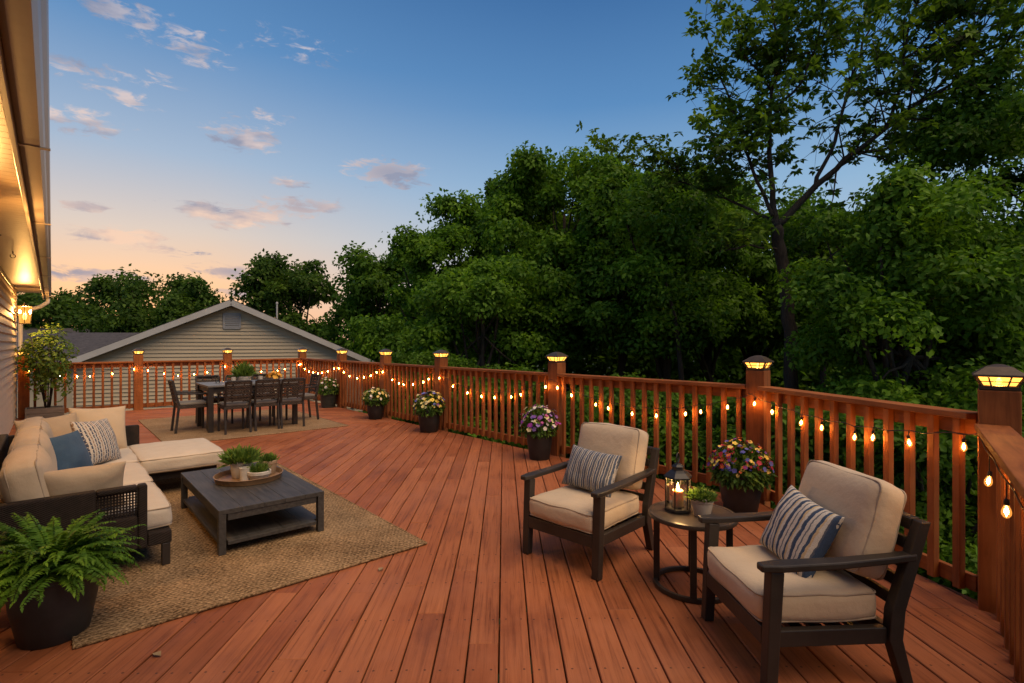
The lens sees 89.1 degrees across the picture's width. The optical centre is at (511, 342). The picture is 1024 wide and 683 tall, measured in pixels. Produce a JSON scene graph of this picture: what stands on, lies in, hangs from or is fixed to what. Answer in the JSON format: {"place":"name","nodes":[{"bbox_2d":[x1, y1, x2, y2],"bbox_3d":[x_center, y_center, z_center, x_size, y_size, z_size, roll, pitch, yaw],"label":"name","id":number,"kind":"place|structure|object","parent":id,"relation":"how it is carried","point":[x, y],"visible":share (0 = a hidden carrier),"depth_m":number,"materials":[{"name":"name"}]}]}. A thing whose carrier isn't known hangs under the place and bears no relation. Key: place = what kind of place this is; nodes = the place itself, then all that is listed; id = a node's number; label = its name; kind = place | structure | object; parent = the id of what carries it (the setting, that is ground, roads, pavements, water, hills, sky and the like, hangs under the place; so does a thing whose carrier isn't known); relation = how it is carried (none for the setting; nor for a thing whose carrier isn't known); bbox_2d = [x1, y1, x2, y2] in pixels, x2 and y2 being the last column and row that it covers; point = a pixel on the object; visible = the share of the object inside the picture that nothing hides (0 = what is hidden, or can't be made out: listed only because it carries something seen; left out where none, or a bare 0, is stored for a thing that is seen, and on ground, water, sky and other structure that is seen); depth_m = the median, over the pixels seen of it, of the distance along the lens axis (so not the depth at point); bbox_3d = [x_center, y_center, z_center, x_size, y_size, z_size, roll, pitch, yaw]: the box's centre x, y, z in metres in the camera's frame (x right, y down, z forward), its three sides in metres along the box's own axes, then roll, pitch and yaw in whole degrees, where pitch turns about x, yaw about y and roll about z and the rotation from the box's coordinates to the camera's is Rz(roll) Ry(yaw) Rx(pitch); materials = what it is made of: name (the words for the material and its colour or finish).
{"place":"outdoors","nodes":[
{"label":"outdoors","id":0,"kind":"place"},
{"bbox_2d":[17,0,1023,339],"label":"sky","id":1,"kind":"structure","parent":0,"point":[203,137],"materials":[{"name":"blue"}]},
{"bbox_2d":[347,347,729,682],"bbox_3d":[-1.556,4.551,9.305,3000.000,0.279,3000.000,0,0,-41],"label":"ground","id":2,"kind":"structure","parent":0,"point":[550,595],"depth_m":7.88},
{"bbox_2d":[0,0,51,434],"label":"house","id":3,"kind":"structure","parent":2,"relation":"on","point":[25,231],"depth_m":2.96,"materials":[{"name":"beige plastic"}]},
{"bbox_2d":[13,303,33,323],"bbox_3d":[-8.958,-0.535,9.499,0.228,0.380,0.228,0,0,4],"label":"wall lantern","id":4,"kind":"object","parent":3,"relation":"attached to","point":[23,311],"depth_m":9.47,"materials":[{"name":"glass"}]},
{"bbox_2d":[430,446,566,682],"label":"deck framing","id":5,"kind":"object","parent":3,"relation":"attached to","point":[500,583],"depth_m":3.36,"materials":[{"name":"brown wood"}]},
{"bbox_2d":[0,400,1017,682],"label":"deck","id":6,"kind":"structure","parent":5,"relation":"on","point":[624,620],"depth_m":2.76,"materials":[{"name":"brown wood"}]},
{"bbox_2d":[25,405,63,418],"bbox_3d":[-9.020,1.343,10.045,0.560,0.205,0.360,0,0,-41],"label":"planter box","id":7,"kind":"object","parent":6,"relation":"on","point":[44,412],"visible":0.81,"depth_m":9.93,"materials":[{"name":"brown wood"}]},
{"bbox_2d":[13,323,79,407],"bbox_3d":[-8.982,0.455,9.996,1.051,1.695,0.999,0,0,-41],"label":"shrub","id":8,"kind":"object","parent":7,"relation":"in","point":[43,375],"visible":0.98,"depth_m":9.91,"materials":[{"name":"green plant"}]},
{"bbox_2d":[0,509,146,649],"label":"potted fern","id":9,"kind":"object","parent":6,"relation":"on","point":[50,577],"visible":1,"depth_m":2.48,"materials":[{"name":"plant"}]},
{"bbox_2d":[16,348,299,417],"bbox_3d":[-7.590,1.082,11.845,5.362,1.936,0.214,0,0,-41],"label":"deck railing","id":10,"kind":"object","parent":6,"relation":"on","point":[24,399],"visible":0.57,"depth_m":11.28,"materials":[{"name":"brown wood"}]},
{"bbox_2d":[138,408,348,441],"bbox_3d":[-4.920,1.442,9.401,2.689,0.015,3.220,0,0,-41],"label":"rug","id":11,"kind":"object","parent":6,"relation":"on","point":[160,428],"visible":0.75,"depth_m":8.96,"materials":[{"name":"carpet"}]},
{"bbox_2d":[167,379,206,433],"bbox_3d":[-5.309,1.016,8.522,0.533,0.846,0.416,0,0,-41],"label":"dining chair","id":12,"kind":"object","parent":11,"relation":"on","point":[186,404],"visible":0.93,"depth_m":8.43,"materials":[{"name":"brown wood"}]},
{"bbox_2d":[195,375,223,425],"bbox_3d":[-5.383,1.016,9.283,0.416,0.846,0.533,0,0,-41],"label":"dining chair","id":13,"kind":"object","parent":11,"relation":"on","point":[198,378],"visible":0.34,"depth_m":9.36,"materials":[{"name":"brown metal"}]},
{"bbox_2d":[217,380,252,434],"bbox_3d":[-4.487,1.016,8.422,0.416,0.846,0.533,0,0,-41],"label":"dining chair","id":14,"kind":"object","parent":11,"relation":"on","point":[241,402],"visible":1,"depth_m":8.29,"materials":[{"name":"brown wood"}]},
{"bbox_2d":[225,375,254,422],"bbox_3d":[-5.029,1.016,9.610,0.416,0.846,0.533,0,0,-41],"label":"dining chair","id":15,"kind":"object","parent":11,"relation":"on","point":[226,377],"visible":0.21,"depth_m":9.58,"materials":[{"name":"brown metal"}]},
{"bbox_2d":[196,380,297,432],"bbox_3d":[-4.628,1.060,9.110,1.420,0.754,0.938,0,0,-41],"label":"dining table","id":16,"kind":"object","parent":11,"relation":"on","point":[210,388],"visible":0.58,"depth_m":8.56,"materials":[{"name":"grey wood"}]},
{"bbox_2d":[228,361,257,379],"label":"potted plant","id":17,"kind":"object","parent":16,"relation":"on","point":[243,371],"visible":0.98,"depth_m":9.03,"materials":[{"name":"plant"}]},
{"bbox_2d":[266,371,282,378],"bbox_3d":[-4.343,0.596,9.525,0.306,0.174,0.277,0,0,32],"label":"flower bowl","id":18,"kind":"object","parent":16,"relation":"on","point":[274,375],"visible":0.98,"depth_m":9.47,"materials":[{"name":"orange ceramic"}]},
{"bbox_2d":[246,379,280,430],"bbox_3d":[-4.179,1.016,8.747,0.416,0.846,0.533,0,0,-42],"label":"dining chair","id":19,"kind":"object","parent":11,"relation":"on","point":[267,400],"visible":0.95,"depth_m":8.62,"materials":[{"name":"brown wood"}]},
{"bbox_2d":[251,373,280,420],"bbox_3d":[-4.680,1.016,9.892,0.416,0.846,0.533,0,0,-42],"label":"dining chair","id":20,"kind":"object","parent":11,"relation":"on","point":[257,375],"visible":0.16,"depth_m":9.95,"materials":[{"name":"brown metal"}]},
{"bbox_2d":[273,378,305,428],"bbox_3d":[-3.860,1.016,9.016,0.416,0.846,0.533,0,0,-40],"label":"dining chair","id":21,"kind":"object","parent":11,"relation":"on","point":[286,398],"visible":0.82,"depth_m":8.86,"materials":[{"name":"brown metal"}]},
{"bbox_2d":[285,374,320,419],"bbox_3d":[-3.923,1.016,9.790,0.533,0.846,0.416,0,0,-43],"label":"dining chair","id":22,"kind":"object","parent":11,"relation":"on","point":[309,396],"visible":0.6,"depth_m":9.79,"materials":[{"name":"black wood"}]},
{"bbox_2d":[72,461,426,648],"bbox_3d":[-2.580,1.441,4.501,1.959,0.015,3.759,0,0,-41],"label":"rug","id":23,"kind":"object","parent":6,"relation":"on","point":[197,574],"visible":0.4,"depth_m":3.39,"materials":[{"name":"fabric"}]},
{"bbox_2d":[0,417,224,564],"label":"sectional sofa","id":24,"kind":"object","parent":23,"relation":"on","point":[27,458],"visible":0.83,"depth_m":3.31,"materials":[{"name":"fabric"}]},
{"bbox_2d":[13,412,76,436],"bbox_3d":[-4.221,0.875,4.756,0.166,0.420,0.460,-18,-6,27],"label":"throw pillow","id":25,"kind":"object","parent":24,"relation":"on","point":[59,425],"visible":0.23,"depth_m":4.79,"materials":[{"name":"beige fabric"}]},
{"bbox_2d":[50,430,92,469],"bbox_3d":[-3.565,0.900,4.136,0.182,0.360,0.370,-22,0,10],"label":"throw pillow","id":26,"kind":"object","parent":24,"relation":"on","point":[70,450],"visible":0.52,"depth_m":4.12,"materials":[{"name":"blue fabric"}]},
{"bbox_2d":[45,461,125,508],"bbox_3d":[-2.664,0.910,3.238,0.420,0.310,0.199,-1,19,-41],"label":"throw pillow","id":27,"kind":"object","parent":24,"relation":"on","point":[83,479],"visible":0.47,"depth_m":3.18,"materials":[{"name":"beige fabric"}]},
{"bbox_2d":[70,418,121,464],"bbox_3d":[-3.698,0.880,4.633,0.166,0.420,0.420,-22,-3,-3],"label":"throw pillow","id":28,"kind":"object","parent":24,"relation":"on","point":[99,440],"visible":0.82,"depth_m":4.58,"materials":[{"name":"fabric"}]},
{"bbox_2d":[68,406,127,448],"bbox_3d":[-4.111,0.860,5.175,0.192,0.460,0.470,-19,-14,33],"label":"throw pillow","id":29,"kind":"object","parent":24,"relation":"on","point":[115,416],"visible":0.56,"depth_m":5.22,"materials":[{"name":"beige fabric"}]},
{"bbox_2d":[181,462,323,555],"bbox_3d":[-2.163,1.284,4.255,0.719,0.304,1.380,0,0,-41],"label":"coffee table","id":30,"kind":"object","parent":23,"relation":"on","point":[224,515],"visible":0.88,"depth_m":3.91,"materials":[{"name":"grey wood"}]},
{"bbox_2d":[213,467,282,486],"bbox_3d":[-2.190,1.107,4.330,0.524,0.048,0.524,0,0,-41],"label":"tray","id":31,"kind":"object","parent":30,"relation":"on","point":[224,478],"visible":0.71,"depth_m":4.20,"materials":[{"name":"brown wood"}]},
{"bbox_2d":[217,442,264,478],"bbox_3d":[-2.281,0.975,4.354,0.371,0.290,0.342,0,0,-8],"label":"potted plant","id":32,"kind":"object","parent":31,"relation":"on","point":[237,458],"visible":0.98,"depth_m":4.29,"materials":[{"name":"plant"}]},
{"bbox_2d":[239,466,250,480],"bbox_3d":[-2.175,1.067,4.240,0.088,0.105,0.088,0,0,-41],"label":"votive cup","id":33,"kind":"object","parent":31,"relation":"on","point":[243,471],"visible":0.77,"depth_m":4.21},
{"bbox_2d":[247,461,271,479],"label":"potted plant","id":34,"kind":"object","parent":31,"relation":"on","point":[258,470],"visible":0.98,"depth_m":4.23,"materials":[{"name":"plant"}]},
{"bbox_2d":[259,452,279,474],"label":"potted plant","id":35,"kind":"object","parent":31,"relation":"on","point":[270,458],"visible":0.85,"depth_m":4.42,"materials":[{"name":"green plant"}]},
{"bbox_2d":[317,377,338,407],"bbox_3d":[-4.159,1.103,11.747,0.567,0.693,0.561,0,0,-6],"label":"flower pot","id":36,"kind":"object","parent":6,"relation":"on","point":[328,392],"visible":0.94,"depth_m":11.62,"materials":[{"name":"ceramic"}]},
{"bbox_2d":[361,387,389,419],"bbox_3d":[-2.614,1.137,9.959,0.569,0.626,0.565,0,0,-5],"label":"flower pot","id":37,"kind":"object","parent":6,"relation":"on","point":[375,401],"visible":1,"depth_m":9.83,"materials":[{"name":"plastic"}]},
{"bbox_2d":[410,391,446,432],"bbox_3d":[-1.357,1.108,8.521,0.576,0.685,0.600,0,0,21],"label":"flower pot","id":38,"kind":"object","parent":6,"relation":"on","point":[428,417],"visible":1,"depth_m":8.39,"materials":[{"name":"plastic"}]},
{"bbox_2d":[297,347,773,506],"bbox_3d":[-1.610,1.082,9.259,0.228,1.936,12.011,0,0,-41],"label":"deck railing","id":39,"kind":"object","parent":6,"relation":"on","point":[352,388],"visible":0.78,"depth_m":6.76,"materials":[{"name":"brown wood"}]},
{"bbox_2d":[29,361,1023,514],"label":"string lights","id":40,"kind":"object","parent":39,"relation":"attached to","point":[1006,501],"visible":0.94,"depth_m":3.75,"materials":[{"name":"yellow"}]},
{"bbox_2d":[519,403,560,460],"bbox_3d":[0.342,1.100,6.516,0.525,0.700,0.544,0,0,-9],"label":"flower pot","id":41,"kind":"object","parent":6,"relation":"on","point":[542,433],"visible":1,"depth_m":6.40,"materials":[{"name":"plastic"}]},
{"bbox_2d":[521,422,659,580],"bbox_3d":[0.558,1.025,3.646,0.659,0.852,0.786,0,0,44],"label":"armchair","id":42,"kind":"object","parent":6,"relation":"on","point":[596,520],"visible":0.81,"depth_m":3.55,"materials":[{"name":"beige fabric"}]},
{"bbox_2d":[562,444,621,497],"bbox_3d":[0.561,0.905,3.700,0.430,0.300,0.142,4,-21,45],"label":"throw pillow","id":43,"kind":"object","parent":42,"relation":"on","point":[590,470],"visible":0.94,"depth_m":3.64,"materials":[{"name":"fabric"}]},
{"bbox_2d":[648,500,737,603],"bbox_3d":[1.075,1.228,3.100,0.508,0.438,0.508,0,0,-41],"label":"side table","id":44,"kind":"object","parent":6,"relation":"on","point":[689,521],"visible":0.61,"depth_m":3.02,"materials":[{"name":"metal"}]},
{"bbox_2d":[664,452,691,513],"bbox_3d":[1.000,0.833,3.135,0.149,0.349,0.172,0,0,31],"label":"candle lantern","id":45,"kind":"object","parent":44,"relation":"on","point":[677,471],"visible":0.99,"depth_m":3.10,"materials":[{"name":"black metal"}]},
{"bbox_2d":[684,484,717,516],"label":"potted plant","id":46,"kind":"object","parent":44,"relation":"on","point":[702,499],"visible":0.99,"depth_m":3.01,"materials":[{"name":"plant"}]},
{"bbox_2d":[702,437,777,512],"bbox_3d":[1.984,1.134,4.499,0.576,0.632,0.570,0,0,-41],"label":"flower pot","id":47,"kind":"object","parent":6,"relation":"on","point":[739,478],"visible":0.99,"depth_m":4.36,"materials":[{"name":"plastic"}]},
{"bbox_2d":[698,459,930,682],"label":"armchair","id":48,"kind":"object","parent":6,"relation":"on","point":[762,593],"visible":0.81,"depth_m":2.21,"materials":[{"name":"beige fabric"}]},
{"bbox_2d":[759,485,844,578],"bbox_3d":[1.367,0.899,2.485,0.143,0.345,0.385,26,4,-7],"label":"throw pillow","id":49,"kind":"object","parent":48,"relation":"on","point":[800,525],"visible":0.86,"depth_m":2.41,"materials":[{"name":"blue fabric"}]},
{"bbox_2d":[758,364,1023,613],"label":"deck railing","id":50,"kind":"object","parent":6,"relation":"on","point":[999,397],"visible":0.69,"depth_m":3.14,"materials":[{"name":"brown wood"}]},
{"bbox_2d":[974,424,1023,682],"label":"deck railing","id":51,"kind":"object","parent":6,"relation":"on","point":[1004,445],"visible":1,"depth_m":2.34,"materials":[{"name":"brown wood"}]},
{"bbox_2d":[23,328,97,332],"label":"neighbor house","id":52,"kind":"structure","parent":2,"relation":"on","point":[42,329],"depth_m":40.54,"materials":[{"name":"concrete"}]},
{"bbox_2d":[17,287,115,331],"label":"oak tree","id":53,"kind":"object","parent":2,"relation":"on","point":[51,310],"visible":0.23,"depth_m":41.98,"materials":[{"name":"green plant"}]},
{"bbox_2d":[17,332,137,417],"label":"neighbor house","id":54,"kind":"structure","parent":2,"relation":"on","point":[83,342],"depth_m":26.66,"materials":[{"name":"concrete"}]},
{"bbox_2d":[50,263,218,332],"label":"oak tree","id":55,"kind":"object","parent":2,"relation":"on","point":[129,294],"visible":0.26,"depth_m":37.26,"materials":[{"name":"green plant"}]},
{"bbox_2d":[145,275,224,325],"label":"oak tree","id":56,"kind":"object","parent":2,"relation":"on","point":[175,305],"visible":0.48,"depth_m":36.53,"materials":[{"name":"green plant"}]},
{"bbox_2d":[68,299,373,411],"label":"neighbor house","id":57,"kind":"structure","parent":2,"relation":"on","point":[241,331],"depth_m":19.05,"materials":[{"name":"beige plastic"}]},
{"bbox_2d":[222,248,342,340],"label":"oak tree","id":58,"kind":"object","parent":2,"relation":"on","point":[279,281],"visible":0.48,"depth_m":32.58,"materials":[{"name":"green plant"}]},
{"bbox_2d":[299,240,419,350],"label":"maple tree","id":59,"kind":"object","parent":2,"relation":"on","point":[370,277],"visible":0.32,"depth_m":28.94,"materials":[{"name":"green plant"}]},
{"bbox_2d":[330,310,458,413],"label":"maple tree","id":60,"kind":"object","parent":2,"relation":"on","point":[374,339],"visible":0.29,"depth_m":21.70,"materials":[{"name":"green plant"}]},
{"bbox_2d":[378,221,475,357],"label":"maple tree","id":61,"kind":"object","parent":2,"relation":"on","point":[414,248],"visible":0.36,"depth_m":22.96,"materials":[{"name":"green plant"}]},
{"bbox_2d":[391,345,487,432],"bbox_3d":[-2.106,2.358,13.487,2.996,4.605,2.868,0,0,-41],"label":"bush","id":62,"kind":"object","parent":2,"relation":"on","point":[421,358],"visible":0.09,"depth_m":13.45,"materials":[{"name":"green plant"}]},
{"bbox_2d":[396,187,505,369],"bbox_3d":[-2.700,-1.427,26.012,5.581,12.190,6.457,0,0,24],"label":"maple tree","id":63,"kind":"object","parent":2,"relation":"on","point":[459,212],"visible":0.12,"depth_m":24.77,"materials":[{"name":"green plant"}]},
{"bbox_2d":[393,254,564,434],"bbox_3d":[-0.994,0.891,16.877,5.624,7.538,5.207,0,0,-41],"label":"maple tree","id":64,"kind":"object","parent":2,"relation":"on","point":[459,297],"visible":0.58,"depth_m":16.00,"materials":[{"name":"green plant"}]},
{"bbox_2d":[483,177,498,207],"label":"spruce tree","id":65,"kind":"object","parent":2,"relation":"on","point":[490,179],"visible":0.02,"depth_m":29.77,"materials":[{"name":"green plant"}]},
{"bbox_2d":[448,362,543,448],"bbox_3d":[-0.060,2.540,11.492,3.468,4.275,3.418,0,0,-41],"label":"bush","id":66,"kind":"object","parent":2,"relation":"on","point":[522,368],"visible":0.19,"depth_m":10.91,"materials":[{"name":"green plant"}]},
{"bbox_2d":[484,170,568,401],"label":"maple tree","id":67,"kind":"object","parent":2,"relation":"on","point":[538,224],"visible":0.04,"depth_m":21.10,"materials":[{"name":"green plant"}]},
{"bbox_2d":[464,139,640,394],"bbox_3d":[1.849,-1.403,20.006,7.771,12.145,7.726,0,0,-41],"label":"maple tree","id":68,"kind":"object","parent":2,"relation":"on","point":[527,170],"visible":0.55,"depth_m":18.17,"materials":[{"name":"green plant"}]},
{"bbox_2d":[512,369,676,464],"bbox_3d":[1.809,2.589,9.952,3.721,4.230,3.310,0,0,-41],"label":"bush","id":69,"kind":"object","parent":2,"relation":"on","point":[596,407],"visible":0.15,"depth_m":9.21,"materials":[{"name":"green plant"}]},
{"bbox_2d":[562,153,661,376],"bbox_3d":[3.946,-0.991,19.195,4.668,11.301,4.012,0,0,-6],"label":"maple tree","id":70,"kind":"object","parent":2,"relation":"on","point":[607,168],"visible":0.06,"depth_m":18.03,"materials":[{"name":"green plant"}]},
{"bbox_2d":[412,250,849,426],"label":"woods","id":71,"kind":"object","parent":2,"relation":"on","point":[730,363],"visible":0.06,"depth_m":24.70,"materials":[{"name":"green plant"}]},
{"bbox_2d":[562,153,762,417],"bbox_3d":[4.808,-0.579,17.039,6.906,10.480,5.599,0,0,-41],"label":"maple tree","id":72,"kind":"object","parent":2,"relation":"on","point":[623,325],"visible":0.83,"depth_m":15.48,"materials":[{"name":"green plant"}]},
{"bbox_2d":[619,228,729,418],"bbox_3d":[4.386,0.644,14.472,2.784,8.019,3.149,0,0,8],"label":"sapling","id":73,"kind":"object","parent":2,"relation":"on","point":[677,328],"visible":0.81,"depth_m":14.47,"materials":[{"name":"green plant"}]},
{"bbox_2d":[614,375,743,487],"bbox_3d":[2.989,2.645,9.032,3.386,4.058,2.772,0,0,-41],"label":"bush","id":74,"kind":"object","parent":2,"relation":"on","point":[674,423],"visible":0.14,"depth_m":8.64,"materials":[{"name":"green plant"}]},
{"bbox_2d":[654,189,767,381],"bbox_3d":[6.492,-0.419,18.029,4.863,10.142,4.421,0,0,-41],"label":"maple tree","id":75,"kind":"object","parent":2,"relation":"on","point":[744,290],"visible":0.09,"depth_m":16.70,"materials":[{"name":"green plant"}]},
{"bbox_2d":[673,396,844,505],"bbox_3d":[3.818,2.663,8.310,2.764,3.974,2.590,0,0,-41],"label":"bush","id":76,"kind":"object","parent":2,"relation":"on","point":[731,428],"visible":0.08,"depth_m":7.77,"materials":[{"name":"green plant"}]},
{"bbox_2d":[712,169,844,359],"bbox_3d":[9.241,-0.781,20.228,8.188,10.887,7.504,0,0,-41],"label":"maple tree","id":77,"kind":"object","parent":2,"relation":"on","point":[762,271],"visible":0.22,"depth_m":17.86,"materials":[{"name":"green plant"}]},
{"bbox_2d":[576,0,1023,389],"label":"hickory tree","id":78,"kind":"object","parent":2,"relation":"on","point":[769,56],"visible":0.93,"depth_m":11.47,"materials":[{"name":"green plant"}]},
{"bbox_2d":[761,213,876,364],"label":"maple tree","id":79,"kind":"object","parent":2,"relation":"on","point":[825,255],"visible":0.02,"depth_m":17.41,"materials":[{"name":"green plant"}]},
{"bbox_2d":[796,245,869,392],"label":"sapling","id":80,"kind":"object","parent":2,"relation":"on","point":[822,374],"visible":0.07,"depth_m":15.13,"materials":[{"name":"green plant"}]},
{"bbox_2d":[770,410,969,575],"bbox_3d":[4.702,2.764,7.281,2.908,3.804,2.675,0,0,-41],"label":"bush","id":81,"kind":"object","parent":2,"relation":"on","point":[878,455],"visible":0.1,"depth_m":6.86,"materials":[{"name":"green plant"}]},
{"bbox_2d":[769,157,1023,494],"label":"maple tree","id":82,"kind":"object","parent":2,"relation":"on","point":[902,301],"visible":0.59,"depth_m":8.74,"materials":[{"name":"green plant"}]},
{"bbox_2d":[839,420,1023,599],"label":"bush","id":83,"kind":"object","parent":2,"relation":"on","point":[945,466],"visible":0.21,"depth_m":6.40,"materials":[{"name":"green plant"}]},
{"bbox_2d":[860,52,1023,421],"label":"maple tree","id":84,"kind":"object","parent":2,"relation":"on","point":[980,136],"visible":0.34,"depth_m":10.18,"materials":[{"name":"green plant"}]}
]}

